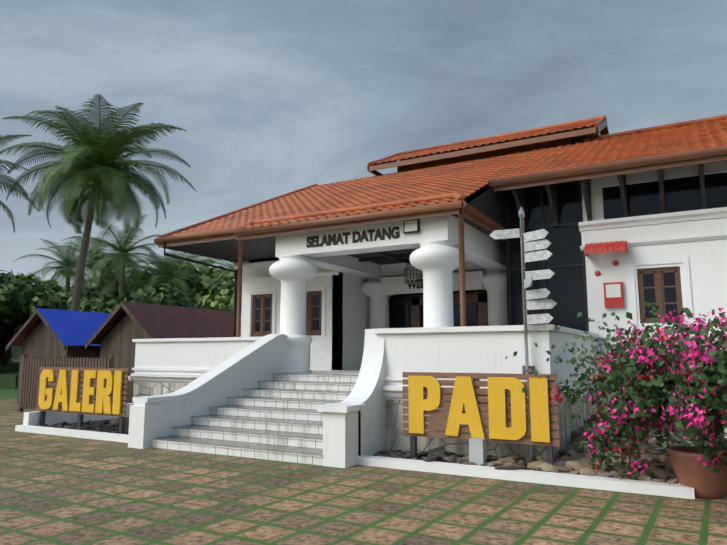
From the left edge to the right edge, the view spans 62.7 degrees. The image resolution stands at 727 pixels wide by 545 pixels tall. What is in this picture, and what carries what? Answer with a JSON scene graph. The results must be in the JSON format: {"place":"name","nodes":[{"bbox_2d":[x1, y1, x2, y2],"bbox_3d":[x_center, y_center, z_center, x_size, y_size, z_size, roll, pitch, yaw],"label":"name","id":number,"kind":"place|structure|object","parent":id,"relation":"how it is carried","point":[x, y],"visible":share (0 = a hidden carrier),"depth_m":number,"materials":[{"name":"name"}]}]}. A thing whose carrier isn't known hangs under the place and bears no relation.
{"place":"outdoors","nodes":[
{"label":"outdoors","id":0,"kind":"place"},
{"bbox_2d":[0,360,19,388],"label":"raised bank ground","id":1,"kind":"structure","parent":0,"point":[9,375],"depth_m":32.94,"materials":[{"name":"green plant"}]},
{"bbox_2d":[0,346,12,361],"bbox_3d":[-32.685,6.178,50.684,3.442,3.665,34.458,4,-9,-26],"label":"tree","id":2,"kind":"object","parent":1,"relation":"on","point":[11,355],"depth_m":56.06,"materials":[{"name":"green plant"}]},
{"bbox_2d":[0,325,21,362],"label":"tree","id":3,"kind":"object","parent":1,"relation":"on","point":[3,339],"depth_m":54.34,"materials":[{"name":"green plant"}]},
{"bbox_2d":[0,269,45,322],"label":"tree","id":4,"kind":"object","parent":1,"relation":"on","point":[14,291],"visible":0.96,"depth_m":38.19,"materials":[{"name":"green plant"}]},
{"bbox_2d":[0,271,55,364],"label":"tree","id":5,"kind":"object","parent":1,"relation":"on","point":[7,331],"visible":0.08,"depth_m":42.69,"materials":[{"name":"green plant"}]},
{"bbox_2d":[16,273,61,295],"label":"tree","id":6,"kind":"object","parent":1,"relation":"on","point":[44,282],"visible":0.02,"depth_m":47.63,"materials":[{"name":"green plant"}]},
{"bbox_2d":[50,287,107,300],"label":"tree","id":7,"kind":"object","parent":1,"relation":"on","point":[67,295],"visible":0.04,"depth_m":43.84,"materials":[{"name":"green plant"}]},
{"bbox_2d":[70,275,115,291],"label":"tree","id":8,"kind":"object","parent":1,"relation":"on","point":[96,285],"visible":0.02,"depth_m":47.34,"materials":[{"name":"green plant"}]},
{"bbox_2d":[105,269,186,302],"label":"tree","id":9,"kind":"object","parent":1,"relation":"on","point":[144,279],"visible":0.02,"depth_m":44.26,"materials":[{"name":"green plant"}]},
{"bbox_2d":[6,309,100,403],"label":"blue hut walls","id":10,"kind":"structure","parent":0,"point":[42,339],"depth_m":21.32,"materials":[{"name":"brown wood"}]},
{"bbox_2d":[6,312,41,345],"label":"hut roof","id":11,"kind":"structure","parent":10,"relation":"on","point":[35,322],"depth_m":21.84,"materials":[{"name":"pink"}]},
{"bbox_2d":[37,308,110,345],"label":"hut roof","id":12,"kind":"structure","parent":10,"relation":"on","point":[73,328],"depth_m":21.49,"materials":[{"name":"blue"}]},
{"bbox_2d":[85,301,151,402],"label":"maroon hut walls","id":13,"kind":"structure","parent":0,"point":[118,343],"depth_m":19.68,"materials":[{"name":"brown wood"}]},
{"bbox_2d":[87,302,126,344],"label":"hut roof","id":14,"kind":"structure","parent":13,"relation":"on","point":[114,321],"depth_m":20.16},
{"bbox_2d":[122,301,235,338],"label":"hut roof","id":15,"kind":"structure","parent":13,"relation":"on","point":[157,321],"depth_m":20.70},
{"bbox_2d":[0,0,726,286],"bbox_3d":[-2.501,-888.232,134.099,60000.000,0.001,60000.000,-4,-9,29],"label":"sky","id":16,"kind":"structure","parent":0,"point":[258,101],"depth_m":1968.35,"materials":[{"name":"grey"}]},
{"bbox_2d":[0,388,726,544],"bbox_3d":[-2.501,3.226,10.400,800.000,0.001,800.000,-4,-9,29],"label":"ground","id":17,"kind":"structure","parent":0,"point":[59,490],"depth_m":7.08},
{"bbox_2d":[10,346,20,359],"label":"distant tree line","id":18,"kind":"object","parent":17,"relation":"on","point":[16,351],"depth_m":244.09,"materials":[{"name":"green plant"}]},
{"bbox_2d":[0,134,36,231],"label":"palm","id":19,"kind":"object","parent":17,"relation":"on","point":[8,179],"visible":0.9,"depth_m":33.78,"materials":[{"name":"green plant"}]},
{"bbox_2d":[15,239,112,292],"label":"palm","id":20,"kind":"object","parent":17,"relation":"on","point":[68,273],"visible":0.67,"depth_m":44.78,"materials":[{"name":"green plant"}]},
{"bbox_2d":[22,288,105,318],"bbox_3d":[-20.366,4.193,40.655,5.631,6.434,6.550,4,-9,-29],"label":"tree","id":21,"kind":"object","parent":17,"relation":"on","point":[37,300],"visible":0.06,"depth_m":38.67,"materials":[{"name":"green plant"}]},
{"bbox_2d":[17,355,114,411],"bbox_3d":[-7.678,3.714,20.391,4.270,1.780,5.760,-4,-9,29],"label":"picket fence","id":22,"kind":"object","parent":17,"relation":"on","point":[28,385],"visible":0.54,"depth_m":18.48,"materials":[{"name":"brown wood"}]},
{"bbox_2d":[39,372,127,433],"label":"sign posts","id":23,"kind":"object","parent":17,"relation":"on","point":[80,422],"depth_m":13.61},
{"bbox_2d":[36,367,128,416],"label":"galeri sign slats","id":24,"kind":"object","parent":23,"relation":"attached to","point":[124,392],"visible":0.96,"depth_m":13.67,"materials":[{"name":"brown wood"}]},
{"bbox_2d":[38,369,122,413],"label":"galeri sign letters","id":25,"kind":"object","parent":24,"relation":"attached to","point":[103,400],"visible":1,"depth_m":13.53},
{"bbox_2d":[43,224,131,281],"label":"palm","id":26,"kind":"object","parent":17,"relation":"on","point":[88,256],"visible":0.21,"depth_m":49.49,"materials":[{"name":"green plant"}]},
{"bbox_2d":[67,289,119,312],"bbox_3d":[-16.059,3.978,36.553,5.297,5.756,6.089,-4,-9,29],"label":"tree","id":27,"kind":"object","parent":17,"relation":"on","point":[98,303],"visible":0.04,"depth_m":35.39,"materials":[{"name":"green plant"}]},
{"bbox_2d":[0,94,195,310],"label":"palm","id":28,"kind":"object","parent":17,"relation":"on","point":[98,169],"visible":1,"depth_m":31.98,"materials":[{"name":"green plant"}]},
{"bbox_2d":[67,244,157,300],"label":"palm","id":29,"kind":"object","parent":17,"relation":"on","point":[114,281],"visible":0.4,"depth_m":44.24,"materials":[{"name":"green plant"}]},
{"bbox_2d":[61,214,181,297],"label":"palm","id":30,"kind":"object","parent":17,"relation":"on","point":[122,257],"visible":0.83,"depth_m":40.43,"materials":[{"name":"green plant"}]},
{"bbox_2d":[115,266,160,290],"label":"tree","id":31,"kind":"object","parent":17,"relation":"on","point":[132,278],"depth_m":52.20,"materials":[{"name":"green plant"}]},
{"bbox_2d":[100,283,196,313],"bbox_3d":[-11.374,3.309,31.481,4.989,5.659,4.230,3,-8,-21],"label":"tree","id":32,"kind":"object","parent":17,"relation":"on","point":[160,294],"visible":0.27,"depth_m":30.82,"materials":[{"name":"green plant"}]},
{"bbox_2d":[113,247,208,295],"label":"palm","id":33,"kind":"object","parent":17,"relation":"on","point":[174,253],"visible":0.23,"depth_m":45.46,"materials":[{"name":"green plant"}]},
{"bbox_2d":[130,252,211,300],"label":"palm","id":34,"kind":"object","parent":17,"relation":"on","point":[170,278],"visible":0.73,"depth_m":40.91,"materials":[{"name":"green plant"}]},
{"bbox_2d":[145,251,204,267],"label":"palm","id":35,"kind":"object","parent":17,"relation":"on","point":[184,261],"visible":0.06,"depth_m":63.37,"materials":[{"name":"green plant"}]},
{"bbox_2d":[157,254,217,269],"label":"palm","id":36,"kind":"object","parent":17,"relation":"on","point":[200,258],"visible":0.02,"depth_m":57.12,"materials":[{"name":"green plant"}]},
{"bbox_2d":[174,259,218,297],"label":"tree","id":37,"kind":"object","parent":17,"relation":"on","point":[197,271],"visible":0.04,"depth_m":49.41,"materials":[{"name":"green plant"}]},
{"bbox_2d":[182,265,234,307],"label":"tree","id":38,"kind":"object","parent":17,"relation":"on","point":[203,288],"visible":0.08,"depth_m":40.16,"materials":[{"name":"green plant"}]},
{"bbox_2d":[196,270,234,308],"bbox_3d":[-7.309,3.289,33.806,4.920,6.319,4.858,-4,-9,29],"label":"tree","id":39,"kind":"object","parent":17,"relation":"on","point":[217,285],"visible":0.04,"depth_m":31.96,"materials":[{"name":"green plant"}]},
{"bbox_2d":[197,258,236,270],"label":"tree","id":40,"kind":"object","parent":17,"relation":"on","point":[213,262],"visible":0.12,"depth_m":49.75,"materials":[{"name":"green plant"}]},
{"bbox_2d":[198,289,236,311],"bbox_3d":[-6.055,3.054,27.857,4.168,5.204,3.738,-4,-9,29],"label":"tree","id":41,"kind":"object","parent":17,"relation":"on","point":[229,306],"visible":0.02,"depth_m":27.56,"materials":[{"name":"green plant"}]},
{"bbox_2d":[214,277,236,304],"bbox_3d":[-5.894,3.179,30.861,3.878,5.768,3.662,2,-8,-16],"label":"tree","id":42,"kind":"object","parent":17,"relation":"on","point":[228,293],"visible":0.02,"depth_m":30.09,"materials":[{"name":"green plant"}]},
{"bbox_2d":[151,373,357,465],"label":"stairs","id":43,"kind":"structure","parent":17,"relation":"on","point":[278,417],"depth_m":11.83,"materials":[{"name":"tile"}]},
{"bbox_2d":[197,219,486,465],"bbox_3d":[-2.102,1.401,15.512,6.439,5.020,13.528,1,-8,-7],"label":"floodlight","id":44,"kind":"object","parent":17,"relation":"on","point":[477,451],"visible":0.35,"depth_m":9.09,"materials":[{"name":"white metal"}]},
{"bbox_2d":[15,403,694,498],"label":"planter kerbs","id":45,"kind":"structure","parent":17,"relation":"on","point":[31,420],"depth_m":8.85,"materials":[{"name":"white paint"}]},
{"bbox_2d":[47,417,677,477],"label":"planter soil","id":46,"kind":"structure","parent":17,"relation":"on","point":[104,427],"depth_m":14.52,"materials":[{"name":"brown soil"}]},
{"bbox_2d":[39,416,687,483],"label":"river rocks","id":47,"kind":"object","parent":46,"relation":"on","point":[651,456],"visible":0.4,"depth_m":8.97,"materials":[{"name":"brown stone"}]},
{"bbox_2d":[128,161,726,467],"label":"building","id":48,"kind":"structure","parent":17,"relation":"on","point":[368,346],"depth_m":14.59,"materials":[{"name":"paint"}]},
{"bbox_2d":[236,208,465,336],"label":"porch posts","id":49,"kind":"object","parent":48,"relation":"on","point":[461,273],"visible":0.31,"depth_m":13.44,"materials":[{"name":"paint"}]},
{"bbox_2d":[306,226,399,247],"bbox_3d":[-0.315,-0.887,15.144,2.726,0.303,0.020,-4,-9,29],"label":"sign lettering","id":50,"kind":"object","parent":48,"relation":"attached to","point":[389,233],"visible":1,"depth_m":15.09,"materials":[{"name":"brown"}]},
{"bbox_2d":[339,248,418,264],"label":"ceiling","id":51,"kind":"structure","parent":48,"relation":"on","point":[391,257],"depth_m":18.43,"materials":[{"name":"white paint"}]},
{"bbox_2d":[405,248,422,284],"bbox_3d":[1.369,-0.232,16.330,0.496,1.080,0.496,-4,-9,29],"label":"hanging lantern","id":52,"kind":"object","parent":51,"relation":"attached to","point":[413,282],"visible":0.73,"depth_m":16.19,"materials":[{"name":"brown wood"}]},
{"bbox_2d":[408,279,422,288],"bbox_3d":[2.092,0.343,19.132,1.561,0.303,0.020,-4,-9,29],"label":"sign lettering","id":53,"kind":"object","parent":48,"relation":"attached to","point":[418,286],"visible":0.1,"depth_m":19.32,"materials":[{"name":"brown metal"}]},
{"bbox_2d":[154,114,726,247],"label":"roof trim","id":54,"kind":"structure","parent":48,"relation":"on","point":[658,162],"depth_m":15.60,"materials":[{"name":"brown wood"}]},
{"bbox_2d":[164,243,236,336],"bbox_3d":[-5.308,1.358,19.464,0.090,4.192,3.350,-4,-9,29],"label":"downpipe","id":55,"kind":"object","parent":54,"relation":"attached to","point":[206,264],"visible":0.81,"depth_m":20.58,"materials":[{"name":"black metal"}]},
{"bbox_2d":[162,164,705,262],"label":"soffit","id":56,"kind":"structure","parent":54,"relation":"attached to","point":[490,203],"depth_m":16.07,"materials":[{"name":"black wood"}]},
{"bbox_2d":[166,118,726,236],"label":"tiled roof","id":57,"kind":"structure","parent":54,"relation":"attached to","point":[465,179],"depth_m":18.11,"materials":[{"name":"tile"}]},
{"bbox_2d":[369,126,608,212],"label":"roof and gables","id":58,"kind":"structure","parent":57,"relation":"on","point":[604,131],"depth_m":24.61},
{"bbox_2d":[374,120,597,163],"bbox_3d":[4.728,-5.167,23.717,8.900,1.224,2.733,-4,-9,29],"label":"roof","id":59,"kind":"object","parent":58,"relation":"on","point":[500,139],"visible":0.96,"depth_m":23.38,"materials":[{"name":"orange tile"}]},
{"bbox_2d":[250,266,683,336],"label":"window frames","id":60,"kind":"structure","parent":48,"relation":"attached to","point":[659,286],"depth_m":14.81,"materials":[{"name":"brown wood"}]},
{"bbox_2d":[250,172,726,330],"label":"window glass","id":61,"kind":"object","parent":48,"relation":"on","point":[565,286],"depth_m":15.77,"materials":[{"name":"black glass"}]},
{"bbox_2d":[268,180,588,331],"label":"mullions","id":62,"kind":"object","parent":61,"relation":"attached to","point":[543,267],"visible":0.19,"depth_m":16.21,"materials":[{"name":"black metal"}]},
{"bbox_2d":[411,291,487,327],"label":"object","id":63,"kind":"object","parent":61,"relation":"attached to","point":[480,299],"visible":0.36,"depth_m":19.40,"materials":[{"name":"brown wood"}]},
{"bbox_2d":[584,240,627,307],"bbox_3d":[6.105,0.027,14.938,0.960,1.685,0.532,-4,-9,29],"label":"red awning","id":64,"kind":"object","parent":48,"relation":"on","point":[613,302],"visible":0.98,"depth_m":14.90,"materials":[{"name":"paint"}]},
{"bbox_2d":[606,284,620,297],"bbox_3d":[6.262,0.461,14.956,0.340,0.330,0.005,-4,-9,29],"label":"notice panel","id":65,"kind":"object","parent":64,"relation":"attached to","point":[613,290],"visible":1,"depth_m":14.95,"materials":[{"name":"white"}]},
{"bbox_2d":[133,382,726,463],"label":"stone wall base","id":66,"kind":"object","parent":17,"relation":"on","point":[396,439],"visible":0.18,"depth_m":10.44,"materials":[{"name":"grey stone"}]},
{"bbox_2d":[410,379,553,464],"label":"sign support posts","id":67,"kind":"object","parent":17,"relation":"on","point":[549,451],"depth_m":9.41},
{"bbox_2d":[402,372,559,446],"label":"padi sign slats","id":68,"kind":"object","parent":67,"relation":"attached to","point":[553,426],"visible":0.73,"depth_m":9.39,"materials":[{"name":"brown wood"}]},
{"bbox_2d":[408,376,549,441],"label":"sign letters","id":69,"kind":"object","parent":68,"relation":"attached to","point":[463,394],"visible":1,"depth_m":9.23,"materials":[{"name":"yellow plastic"}]},
{"bbox_2d":[489,206,556,457],"bbox_3d":[2.556,0.975,9.457,0.473,4.200,0.997,5,-9,-32],"label":"direction sign post","id":70,"kind":"object","parent":17,"relation":"on","point":[528,277],"visible":0.98,"depth_m":9.48,"materials":[{"name":"weathered grey painted wood"},{"name":"grey metal"}]},
{"bbox_2d":[522,366,533,373],"bbox_3d":[2.634,1.559,9.520,0.160,0.140,0.120,-4,-9,29],"label":"signpost bracket","id":71,"kind":"object","parent":70,"relation":"attached to","point":[532,367],"visible":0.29,"depth_m":9.45,"materials":[{"name":"metal"}]},
{"bbox_2d":[667,446,726,499],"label":"terracotta pots","id":72,"kind":"object","parent":17,"relation":"on","point":[688,468],"visible":0.85,"depth_m":7.39,"materials":[{"name":"ceramic"}]},
{"bbox_2d":[505,301,726,479],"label":"bougainvillea","id":73,"kind":"object","parent":72,"relation":"in","point":[663,387],"visible":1,"depth_m":7.38,"materials":[{"name":"green plant"}]}
]}

